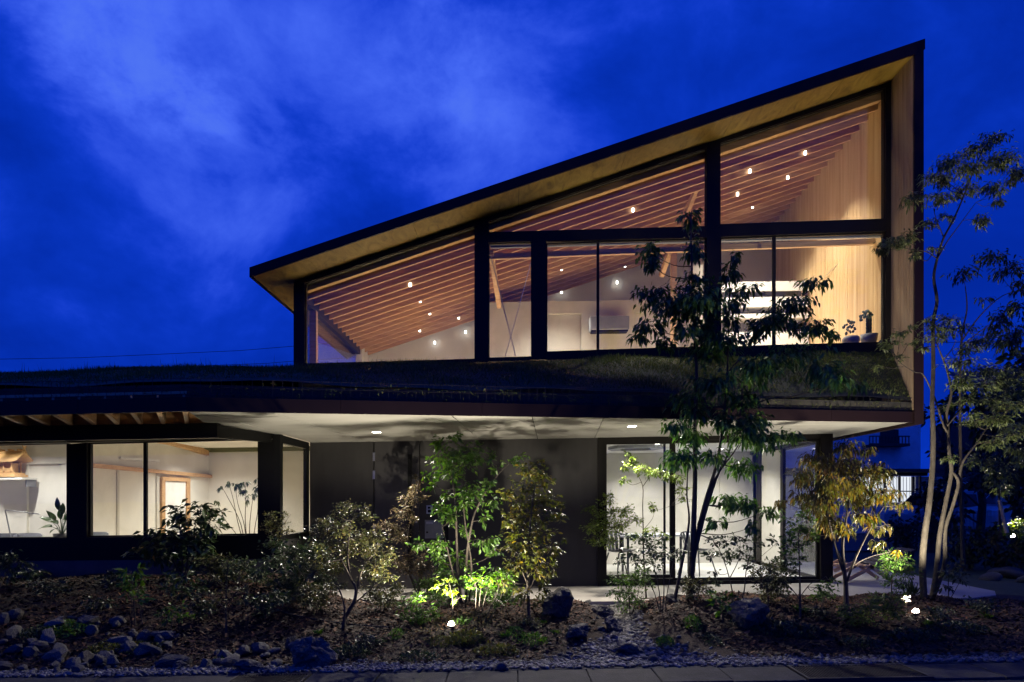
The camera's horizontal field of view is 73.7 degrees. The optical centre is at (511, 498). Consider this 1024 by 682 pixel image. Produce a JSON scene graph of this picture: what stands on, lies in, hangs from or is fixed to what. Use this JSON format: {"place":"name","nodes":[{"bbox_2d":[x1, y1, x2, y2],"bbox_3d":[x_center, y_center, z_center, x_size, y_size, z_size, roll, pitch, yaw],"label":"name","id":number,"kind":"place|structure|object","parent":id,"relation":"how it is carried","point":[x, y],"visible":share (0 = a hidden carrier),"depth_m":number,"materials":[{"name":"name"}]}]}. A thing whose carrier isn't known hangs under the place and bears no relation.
{"place":"outdoors","nodes":[
{"label":"outdoors","id":0,"kind":"place"},
{"bbox_2d":[39,498,65,536],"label":"potted plant","id":1,"kind":"object","parent":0,"point":[61,509],"visible":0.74,"depth_m":10.20,"materials":[{"name":"green plant"}]},
{"bbox_2d":[0,350,911,410],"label":"grass","id":2,"kind":"structure","parent":0,"point":[308,368],"depth_m":9.07,"materials":[{"name":"green plant"}]},
{"bbox_2d":[0,572,1023,675],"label":"garden bed","id":3,"kind":"object","parent":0,"point":[655,630],"visible":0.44,"depth_m":7.18,"materials":[{"name":"brown soil"}]},
{"bbox_2d":[0,548,45,585],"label":"shrub","id":4,"kind":"object","parent":3,"relation":"on","point":[5,563],"visible":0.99,"depth_m":8.85,"materials":[{"name":"green plant"}]},
{"bbox_2d":[23,576,74,596],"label":"shrub","id":5,"kind":"object","parent":3,"relation":"on","point":[51,588],"visible":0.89,"depth_m":8.27,"materials":[{"name":"green plant"}]},
{"bbox_2d":[42,619,93,639],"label":"ground cover","id":6,"kind":"object","parent":3,"relation":"on","point":[70,622],"visible":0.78,"depth_m":7.19,"materials":[{"name":"green plant"}]},
{"bbox_2d":[78,594,119,611],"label":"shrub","id":7,"kind":"object","parent":3,"relation":"on","point":[107,606],"visible":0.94,"depth_m":7.66,"materials":[{"name":"green plant"}]},
{"bbox_2d":[114,563,155,626],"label":"shrub","id":8,"kind":"object","parent":3,"relation":"on","point":[132,592],"visible":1,"depth_m":7.32,"materials":[{"name":"green plant"}]},
{"bbox_2d":[155,654,192,667],"bbox_3d":[-3.123,1.519,6.309,0.320,0.128,0.117,3,12,-25],"label":"rock","id":9,"kind":"object","parent":3,"relation":"on","point":[167,661],"visible":0.79,"depth_m":6.27,"materials":[{"name":"grey stone"}]},
{"bbox_2d":[153,600,195,633],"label":"shrub","id":10,"kind":"object","parent":3,"relation":"on","point":[178,618],"visible":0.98,"depth_m":7.14,"materials":[{"name":"green plant"}]},
{"bbox_2d":[120,498,232,578],"bbox_3d":[-4.418,0.586,9.061,1.423,1.178,0.957,0,0,0],"label":"shrub","id":11,"kind":"object","parent":3,"relation":"on","point":[201,546],"visible":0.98,"depth_m":8.97,"materials":[{"name":"green plant"}]},
{"bbox_2d":[155,565,207,600],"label":"shrub","id":12,"kind":"object","parent":3,"relation":"on","point":[174,585],"visible":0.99,"depth_m":8.00,"materials":[{"name":"green plant"}]},
{"bbox_2d":[184,593,218,620],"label":"shrub","id":13,"kind":"object","parent":3,"relation":"on","point":[195,603],"visible":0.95,"depth_m":7.39,"materials":[{"name":"green plant"}]},
{"bbox_2d":[192,550,237,581],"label":"shrub","id":14,"kind":"object","parent":3,"relation":"on","point":[211,565],"visible":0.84,"depth_m":8.74,"materials":[{"name":"green plant"}]},
{"bbox_2d":[194,559,252,633],"bbox_3d":[-2.995,1.065,7.100,0.496,0.850,0.696,0,0,-40],"label":"shrub","id":15,"kind":"object","parent":3,"relation":"on","point":[245,588],"visible":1,"depth_m":7.11,"materials":[{"name":"green plant"}]},
{"bbox_2d":[215,555,268,584],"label":"shrub","id":16,"kind":"object","parent":3,"relation":"on","point":[231,573],"visible":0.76,"depth_m":8.65,"materials":[{"name":"green plant"}]},
{"bbox_2d":[244,589,288,620],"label":"shrub","id":17,"kind":"object","parent":3,"relation":"on","point":[271,600],"visible":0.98,"depth_m":7.38,"materials":[{"name":"green plant"}]},
{"bbox_2d":[257,510,295,580],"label":"shrub","id":18,"kind":"object","parent":3,"relation":"on","point":[271,525],"visible":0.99,"depth_m":9.08,"materials":[{"name":"green plant"}]},
{"bbox_2d":[265,577,311,603],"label":"shrub","id":19,"kind":"object","parent":3,"relation":"on","point":[287,586],"visible":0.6,"depth_m":8.10,"materials":[{"name":"green plant"}]},
{"bbox_2d":[244,535,342,595],"bbox_3d":[-2.640,0.857,8.326,1.084,0.834,0.970,0,0,0],"label":"shrub","id":20,"kind":"object","parent":3,"relation":"on","point":[273,562],"visible":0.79,"depth_m":8.27,"materials":[{"name":"green plant"}]},
{"bbox_2d":[288,636,337,667],"bbox_3d":[-1.827,1.450,6.264,0.450,0.383,0.252,0,0,-10],"label":"boulder","id":21,"kind":"object","parent":3,"relation":"on","point":[310,651],"visible":0.84,"depth_m":6.20,"materials":[{"name":"stone"}]},
{"bbox_2d":[285,580,348,614],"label":"shrub","id":22,"kind":"object","parent":3,"relation":"on","point":[309,598],"visible":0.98,"depth_m":7.65,"materials":[{"name":"green plant"}]},
{"bbox_2d":[301,499,398,628],"bbox_3d":[-1.679,0.729,7.249,1.058,1.478,0.851,0,0,0],"label":"tree","id":23,"kind":"object","parent":3,"relation":"on","point":[362,537],"visible":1,"depth_m":7.17,"materials":[{"name":"green plant"}]},
{"bbox_2d":[334,642,371,658],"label":"ground cover","id":24,"kind":"object","parent":3,"relation":"on","point":[346,646],"visible":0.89,"depth_m":6.53,"materials":[{"name":"green plant"}]},
{"bbox_2d":[358,581,406,612],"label":"shrub","id":25,"kind":"object","parent":3,"relation":"on","point":[395,591],"visible":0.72,"depth_m":8.03,"materials":[{"name":"green plant"}]},
{"bbox_2d":[372,473,437,595],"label":"tree","id":26,"kind":"object","parent":3,"relation":"on","point":[392,527],"visible":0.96,"depth_m":9.91,"materials":[{"name":"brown plant"}]},
{"bbox_2d":[395,592,442,625],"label":"shrub","id":27,"kind":"object","parent":3,"relation":"on","point":[418,614],"visible":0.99,"depth_m":7.45,"materials":[{"name":"green plant"}]},
{"bbox_2d":[411,576,452,600],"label":"shrub","id":28,"kind":"object","parent":3,"relation":"on","point":[429,583],"visible":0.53,"depth_m":9.97,"materials":[{"name":"green plant"}]},
{"bbox_2d":[446,627,485,646],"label":"ground cover","id":29,"kind":"object","parent":3,"relation":"on","point":[467,634],"visible":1,"depth_m":6.84,"materials":[{"name":"green plant"}]},
{"bbox_2d":[404,431,529,602],"bbox_3d":[-0.531,0.269,8.453,1.525,2.192,0.899,0,0,0],"label":"tree","id":30,"kind":"object","parent":3,"relation":"on","point":[453,457],"visible":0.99,"depth_m":8.43,"materials":[{"name":"green plant"}]},
{"bbox_2d":[459,562,517,621],"bbox_3d":[-0.257,1.048,7.415,0.666,0.708,0.409,0,0,0],"label":"shrub","id":31,"kind":"object","parent":3,"relation":"on","point":[490,579],"visible":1,"depth_m":7.41,"materials":[{"name":"green plant"}]},
{"bbox_2d":[473,640,519,656],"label":"ground cover","id":32,"kind":"object","parent":3,"relation":"on","point":[502,646],"visible":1,"depth_m":6.54,"materials":[{"name":"green plant"}]},
{"bbox_2d":[481,584,520,612],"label":"shrub","id":33,"kind":"object","parent":3,"relation":"on","point":[507,596],"visible":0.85,"depth_m":7.68,"materials":[{"name":"green plant"}]},
{"bbox_2d":[0,573,1023,668],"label":"bark chips","id":34,"kind":"object","parent":3,"relation":"on","point":[956,601],"visible":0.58,"depth_m":7.35,"materials":[{"name":"brown wood"}]},
{"bbox_2d":[0,604,1023,677],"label":"gravel","id":35,"kind":"structure","parent":3,"relation":"on","point":[605,660],"depth_m":6.13,"materials":[{"name":"grey gravel"}]},
{"bbox_2d":[494,458,569,618],"bbox_3d":[0.210,0.475,7.478,0.836,1.830,0.745,0,0,0],"label":"tree","id":36,"kind":"object","parent":3,"relation":"on","point":[536,476],"visible":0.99,"depth_m":7.43,"materials":[{"name":"green plant"}]},
{"bbox_2d":[542,586,573,616],"bbox_3d":[0.502,1.206,7.736,0.386,0.411,0.333,0,0,-16],"label":"boulder","id":37,"kind":"object","parent":3,"relation":"on","point":[558,602],"visible":0.89,"depth_m":7.62,"materials":[{"name":"stone"}]},
{"bbox_2d":[566,623,588,638],"bbox_3d":[0.681,1.370,7.047,0.242,0.165,0.293,0,0,31],"label":"boulder","id":38,"kind":"object","parent":3,"relation":"on","point":[581,631],"visible":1,"depth_m":6.96,"materials":[{"name":"stone"}]},
{"bbox_2d":[579,490,644,589],"bbox_3d":[1.551,0.676,10.666,1.060,1.629,0.736,0,0,0],"label":"shrub","id":39,"kind":"object","parent":3,"relation":"on","point":[625,511],"visible":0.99,"depth_m":10.65,"materials":[{"name":"green plant"}]},
{"bbox_2d":[605,565,655,615],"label":"shrub","id":40,"kind":"object","parent":3,"relation":"on","point":[624,580],"visible":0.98,"depth_m":8.21,"materials":[{"name":"green plant"}]},
{"bbox_2d":[612,532,689,612],"bbox_3d":[1.548,0.954,7.660,0.861,1.151,0.609,0,0,18],"label":"shrub","id":41,"kind":"object","parent":3,"relation":"on","point":[649,552],"visible":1,"depth_m":7.65,"materials":[{"name":"green plant"}]},
{"bbox_2d":[618,450,691,597],"bbox_3d":[2.042,0.385,9.762,1.092,2.187,0.486,0,0,0],"label":"tree","id":42,"kind":"object","parent":3,"relation":"on","point":[667,476],"visible":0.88,"depth_m":9.70,"materials":[{"name":"green plant"}]},
{"bbox_2d":[677,575,713,600],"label":"shrub","id":43,"kind":"object","parent":3,"relation":"on","point":[699,589],"visible":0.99,"depth_m":7.79,"materials":[{"name":"green plant"}]},
{"bbox_2d":[705,590,741,623],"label":"shrub","id":44,"kind":"object","parent":3,"relation":"on","point":[718,600],"visible":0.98,"depth_m":7.09,"materials":[{"name":"green plant"}]},
{"bbox_2d":[697,532,778,601],"bbox_3d":[2.515,0.819,7.686,0.932,0.901,0.416,0,0,0],"label":"shrub","id":45,"kind":"object","parent":3,"relation":"on","point":[728,553],"visible":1,"depth_m":7.69,"materials":[{"name":"green plant"}]},
{"bbox_2d":[625,208,869,599],"bbox_3d":[2.829,-1.055,7.911,2.994,4.934,1.101,0,0,0],"label":"tree","id":46,"kind":"object","parent":3,"relation":"on","point":[690,304],"visible":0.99,"depth_m":7.91,"materials":[{"name":"green plant"}]},
{"bbox_2d":[728,597,769,627],"bbox_3d":[2.460,1.226,7.214,0.346,0.352,0.486,0,0,-28],"label":"boulder","id":47,"kind":"object","parent":3,"relation":"on","point":[752,612],"visible":0.86,"depth_m":7.10,"materials":[{"name":"stone"}]},
{"bbox_2d":[746,559,795,606],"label":"shrub","id":48,"kind":"object","parent":3,"relation":"on","point":[772,580],"visible":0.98,"depth_m":7.58,"materials":[{"name":"green plant"}]},
{"bbox_2d":[765,547,800,603],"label":"shrub","id":49,"kind":"object","parent":3,"relation":"on","point":[784,561],"visible":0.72,"depth_m":7.70,"materials":[{"name":"green plant"}]},
{"bbox_2d":[752,617,826,638],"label":"ground cover","id":50,"kind":"object","parent":3,"relation":"on","point":[789,624],"visible":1,"depth_m":6.94,"materials":[{"name":"green plant"}]},
{"bbox_2d":[775,507,841,617],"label":"tree","id":51,"kind":"object","parent":3,"relation":"on","point":[800,529],"visible":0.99,"depth_m":7.41,"materials":[{"name":"green plant"}]},
{"bbox_2d":[774,437,912,607],"bbox_3d":[3.804,0.308,7.654,1.583,1.967,1.037,0,0,0],"label":"tree","id":52,"kind":"object","parent":3,"relation":"on","point":[856,488],"visible":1,"depth_m":7.63,"materials":[{"name":"green plant"}]},
{"bbox_2d":[833,590,908,627],"bbox_3d":[3.733,1.180,7.080,0.656,0.523,0.913,0,0,32],"label":"shrub","id":53,"kind":"object","parent":3,"relation":"on","point":[887,607],"visible":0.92,"depth_m":6.98,"materials":[{"name":"green plant"}]},
{"bbox_2d":[873,547,922,596],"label":"shrub","id":54,"kind":"object","parent":3,"relation":"on","point":[895,569],"visible":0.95,"depth_m":8.33,"materials":[{"name":"green plant"}]},
{"bbox_2d":[871,129,1023,598],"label":"tree","id":55,"kind":"object","parent":3,"relation":"on","point":[1015,175],"visible":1,"depth_m":8.33,"materials":[{"name":"green plant"}]},
{"bbox_2d":[871,313,1023,596],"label":"tree","id":56,"kind":"object","parent":3,"relation":"on","point":[1016,374],"visible":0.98,"depth_m":8.40,"materials":[{"name":"green plant"}]},
{"bbox_2d":[931,558,970,598],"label":"shrub","id":57,"kind":"object","parent":3,"relation":"on","point":[954,572],"visible":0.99,"depth_m":8.31,"materials":[{"name":"green plant"}]},
{"bbox_2d":[926,617,992,635],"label":"ground cover","id":58,"kind":"object","parent":3,"relation":"on","point":[959,625],"visible":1,"depth_m":6.93,"materials":[{"name":"green plant"}]},
{"bbox_2d":[962,595,1001,614],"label":"shrub","id":59,"kind":"object","parent":3,"relation":"on","point":[977,604],"visible":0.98,"depth_m":7.43,"materials":[{"name":"green plant"}]},
{"bbox_2d":[0,0,1023,476],"label":"sky","id":60,"kind":"structure","parent":0,"point":[154,154],"materials":[{"name":"blue"}]},
{"bbox_2d":[331,562,995,605],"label":"terrace","id":61,"kind":"structure","parent":0,"point":[860,584],"depth_m":10.52,"materials":[{"name":"concrete"}]},
{"bbox_2d":[833,547,915,581],"bbox_3d":[5.825,1.090,11.200,1.311,0.547,0.500,0,0,0],"label":"folding chair","id":62,"kind":"object","parent":61,"relation":"on","point":[870,561],"visible":0.62,"depth_m":11.06,"materials":[{"name":"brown wood"}]},
{"bbox_2d":[786,533,1008,551],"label":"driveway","id":63,"kind":"structure","parent":0,"point":[852,544],"depth_m":20.23,"materials":[{"name":"concrete"}]},
{"bbox_2d":[882,491,988,534],"bbox_3d":[14.590,0.511,23.000,3.430,1.508,1.645,0,0,-6],"label":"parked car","id":64,"kind":"object","parent":63,"relation":"on","point":[906,514],"visible":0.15,"depth_m":22.43,"materials":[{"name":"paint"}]},
{"bbox_2d":[958,489,1023,541],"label":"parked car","id":65,"kind":"object","parent":63,"relation":"on","point":[992,504],"visible":0.11,"depth_m":18.96,"materials":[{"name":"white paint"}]},
{"bbox_2d":[786,549,1023,595],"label":"back garden","id":66,"kind":"object","parent":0,"point":[1008,586],"visible":0.09,"depth_m":13.11,"materials":[{"name":"green plant"}]},
{"bbox_2d":[786,505,836,560],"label":"background tree","id":67,"kind":"object","parent":66,"relation":"on","point":[811,554],"visible":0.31,"depth_m":15.45,"materials":[{"name":"green plant"}]},
{"bbox_2d":[786,424,974,536],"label":"neighbour house","id":68,"kind":"structure","parent":66,"relation":"on","point":[899,450],"depth_m":25.00,"materials":[{"name":"white paint"}]},
{"bbox_2d":[860,476,913,501],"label":"window","id":69,"kind":"structure","parent":68,"relation":"in","point":[903,484],"depth_m":25.30,"materials":[{"name":"white paint"}]},
{"bbox_2d":[882,513,932,560],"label":"background tree","id":70,"kind":"object","parent":66,"relation":"on","point":[904,533],"visible":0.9,"depth_m":14.98,"materials":[{"name":"green plant"}]},
{"bbox_2d":[909,477,952,552],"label":"background tree","id":71,"kind":"object","parent":66,"relation":"on","point":[933,530],"visible":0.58,"depth_m":16.96,"materials":[{"name":"green plant"}]},
{"bbox_2d":[913,377,966,544],"bbox_3d":[12.019,-0.965,19.072,1.471,4.776,1.233,0,0,20],"label":"background tree","id":72,"kind":"object","parent":66,"relation":"on","point":[942,452],"visible":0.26,"depth_m":18.99,"materials":[{"name":"green plant"}]},
{"bbox_2d":[941,523,992,570],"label":"background tree","id":73,"kind":"object","parent":66,"relation":"on","point":[971,558],"visible":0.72,"depth_m":13.11,"materials":[{"name":"green plant"}]},
{"bbox_2d":[940,383,1016,551],"bbox_3d":[11.687,-0.783,16.992,1.946,4.427,1.262,0,0,10],"label":"background tree","id":74,"kind":"object","parent":66,"relation":"on","point":[981,504],"visible":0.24,"depth_m":16.96,"materials":[{"name":"green plant"}]},
{"bbox_2d":[941,248,1023,568],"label":"tree","id":75,"kind":"object","parent":66,"relation":"on","point":[1011,340],"visible":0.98,"depth_m":11.00,"materials":[{"name":"green plant"}]},
{"bbox_2d":[963,396,1023,538],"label":"tree","id":76,"kind":"object","parent":66,"relation":"on","point":[998,471],"visible":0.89,"depth_m":11.20,"materials":[{"name":"green plant"}]},
{"bbox_2d":[963,374,1023,559],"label":"background tree","id":77,"kind":"object","parent":66,"relation":"on","point":[976,477],"visible":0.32,"depth_m":15.10,"materials":[{"name":"green plant"}]},
{"bbox_2d":[991,346,1023,519],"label":"background tree","id":78,"kind":"object","parent":66,"relation":"on","point":[1018,484],"visible":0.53,"depth_m":13.57,"materials":[{"name":"green plant"}]},
{"bbox_2d":[998,529,1023,570],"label":"background tree","id":79,"kind":"object","parent":66,"relation":"on","point":[1018,553],"visible":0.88,"depth_m":12.57,"materials":[{"name":"green plant"}]},
{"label":"street","id":80,"kind":"structure","parent":0,"visible":0},
{"bbox_2d":[227,673,311,681],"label":"drain grating","id":81,"kind":"object","parent":80,"relation":"on","point":[282,677],"visible":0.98,"depth_m":5.85,"materials":[{"name":"metal"}]},
{"bbox_2d":[0,660,1023,681],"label":"kerb","id":82,"kind":"structure","parent":80,"relation":"on","point":[974,671],"depth_m":5.82,"materials":[{"name":"concrete"}]},
{"bbox_2d":[787,663,933,681],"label":"pavement","id":83,"kind":"structure","parent":80,"relation":"on","point":[860,672],"depth_m":5.69,"materials":[{"name":"concrete"}]},
{"bbox_3d":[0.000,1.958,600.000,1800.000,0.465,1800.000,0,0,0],"label":"terrain","id":84,"kind":"structure","parent":0,"visible":0},
{"bbox_2d":[0,39,924,589],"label":"house","id":85,"kind":"structure","parent":84,"relation":"on","point":[814,177],"depth_m":10.64,"materials":[{"name":"metal"}]},
{"bbox_2d":[0,445,32,477],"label":"shrine model","id":86,"kind":"object","parent":85,"relation":"on","point":[10,459],"visible":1,"depth_m":11.35},
{"bbox_2d":[29,464,60,536],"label":"wall","id":87,"kind":"structure","parent":85,"relation":"in","point":[42,498],"depth_m":11.66,"materials":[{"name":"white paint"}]},
{"bbox_2d":[89,441,144,536],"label":"window","id":88,"kind":"structure","parent":85,"relation":"in","point":[90,444],"depth_m":9.80,"materials":[{"name":"clear glass"}]},
{"bbox_2d":[165,481,185,534],"bbox_3d":[-7.106,0.583,14.391,0.017,1.880,0.705,0,0,9],"label":"door","id":89,"kind":"structure","parent":85,"relation":"in","point":[175,492],"depth_m":14.33,"materials":[{"name":"white paint"}]},
{"bbox_2d":[145,439,257,535],"bbox_3d":[-4.443,-0.155,9.807,1.649,1.406,0.045,0,0,1],"label":"window","id":90,"kind":"structure","parent":85,"relation":"in","point":[146,442],"depth_m":9.79,"materials":[{"name":"brown metal"}]},
{"bbox_2d":[214,478,257,533],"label":"shrub","id":91,"kind":"object","parent":85,"relation":"on","point":[240,486],"visible":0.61,"depth_m":12.31,"materials":[{"name":"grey plant"}]},
{"bbox_2d":[305,227,474,362],"bbox_3d":[-1.859,-3.089,10.424,2.602,2.075,0.045,0,0,2],"label":"window","id":92,"kind":"structure","parent":85,"relation":"in","point":[306,284],"depth_m":10.42,"materials":[{"name":"brown metal"}]},
{"bbox_2d":[373,441,419,588],"bbox_3d":[-1.905,0.184,11.230,0.767,2.630,0.146,0,0,0],"label":"door","id":93,"kind":"structure","parent":85,"relation":"in","point":[396,462],"depth_m":11.23,"materials":[{"name":"black paint"}]},
{"bbox_2d":[489,242,531,357],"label":"window","id":94,"kind":"structure","parent":85,"relation":"in","point":[519,242],"depth_m":10.35,"materials":[{"name":"clear glass"}]},
{"bbox_2d":[548,315,580,350],"bbox_3d":[1.031,-2.746,13.500,0.650,1.765,0.040,0,0,0],"label":"door","id":95,"kind":"structure","parent":85,"relation":"in","point":[564,331],"depth_m":13.48,"materials":[{"name":"grey paint"}]},
{"bbox_2d":[546,241,597,351],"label":"window","id":96,"kind":"structure","parent":85,"relation":"in","point":[568,243],"depth_m":10.32,"materials":[{"name":"brown metal"}]},
{"bbox_2d":[489,149,705,231],"bbox_3d":[1.281,-4.637,10.320,3.269,1.227,0.045,0,0,2],"label":"window","id":97,"kind":"structure","parent":85,"relation":"in","point":[703,149],"depth_m":10.30,"materials":[{"name":"clear glass"}]},
{"bbox_2d":[589,315,628,333],"bbox_3d":[1.881,-3.376,13.255,0.748,0.330,0.281,0,0,0],"label":"air conditioner","id":98,"kind":"object","parent":85,"relation":"attached to","point":[618,324],"visible":1,"depth_m":13.12,"materials":[{"name":"white plastic"}]},
{"bbox_2d":[608,445,662,450],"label":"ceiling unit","id":99,"kind":"structure","parent":85,"relation":"attached to","point":[635,447],"depth_m":12.47,"materials":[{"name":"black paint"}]},
{"bbox_2d":[603,440,672,577],"bbox_3d":[2.065,0.181,11.182,1.143,2.259,0.045,0,0,1],"label":"window","id":100,"kind":"structure","parent":85,"relation":"in","point":[605,443],"depth_m":11.16,"materials":[{"name":"clear glass"}]},
{"bbox_2d":[598,238,705,349],"bbox_3d":[2.106,-3.062,10.293,1.618,1.678,0.045,0,0,2],"label":"window","id":101,"kind":"structure","parent":85,"relation":"in","point":[702,239],"depth_m":10.28,"materials":[{"name":"brown metal"}]},
{"bbox_2d":[617,532,689,574],"bbox_3d":[2.721,1.044,13.000,1.411,0.754,0.800,0,0,0],"label":"meeting table","id":102,"kind":"object","parent":85,"relation":"on","point":[677,534],"visible":0.36,"depth_m":12.71,"materials":[{"name":"grey plastic"}]},
{"bbox_2d":[635,313,686,347],"bbox_3d":[2.931,-2.777,13.500,1.037,1.772,0.040,0,0,0],"label":"door","id":103,"kind":"structure","parent":85,"relation":"in","point":[637,316],"depth_m":13.48,"materials":[{"name":"grey paint"}]},
{"bbox_2d":[673,439,818,580],"bbox_3d":[3.833,0.188,11.214,2.391,2.330,0.045,0,0,1],"label":"window","id":104,"kind":"structure","parent":85,"relation":"in","point":[816,441],"depth_m":11.20,"materials":[{"name":"clear glass"}]},
{"bbox_2d":[721,236,773,346],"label":"window","id":105,"kind":"structure","parent":85,"relation":"in","point":[756,237],"depth_m":10.23,"materials":[{"name":"brown metal"}]},
{"bbox_2d":[721,281,808,345],"bbox_3d":[4.854,-3.046,13.290,1.684,2.260,0.380,0,0,0],"label":"cabinet","id":106,"kind":"object","parent":85,"relation":"on","point":[757,302],"visible":0.2,"depth_m":13.10,"materials":[{"name":"white paint"}]},
{"bbox_2d":[721,88,884,218],"bbox_3d":[4.332,-5.100,10.220,2.430,2.002,0.045,0,0,2],"label":"window","id":107,"kind":"structure","parent":85,"relation":"in","point":[883,90],"depth_m":10.20,"materials":[{"name":"brown metal"}]},
{"bbox_2d":[774,232,884,344],"bbox_3d":[4.735,-3.119,10.206,1.622,1.690,0.045,0,0,2],"label":"window","id":108,"kind":"structure","parent":85,"relation":"in","point":[870,233],"depth_m":10.18,"materials":[{"name":"brown metal"}]},
{"bbox_2d":[859,310,877,341],"bbox_3d":[5.468,-2.631,10.470,0.269,0.536,0.254,0,0,0],"label":"cactus pot","id":109,"kind":"object","parent":85,"relation":"on","point":[868,336],"visible":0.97,"depth_m":10.43,"materials":[{"name":"stone"}]},
{"bbox_2d":[930,371,1023,482],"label":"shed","id":110,"kind":"structure","parent":84,"relation":"on","point":[954,438],"depth_m":26.32,"materials":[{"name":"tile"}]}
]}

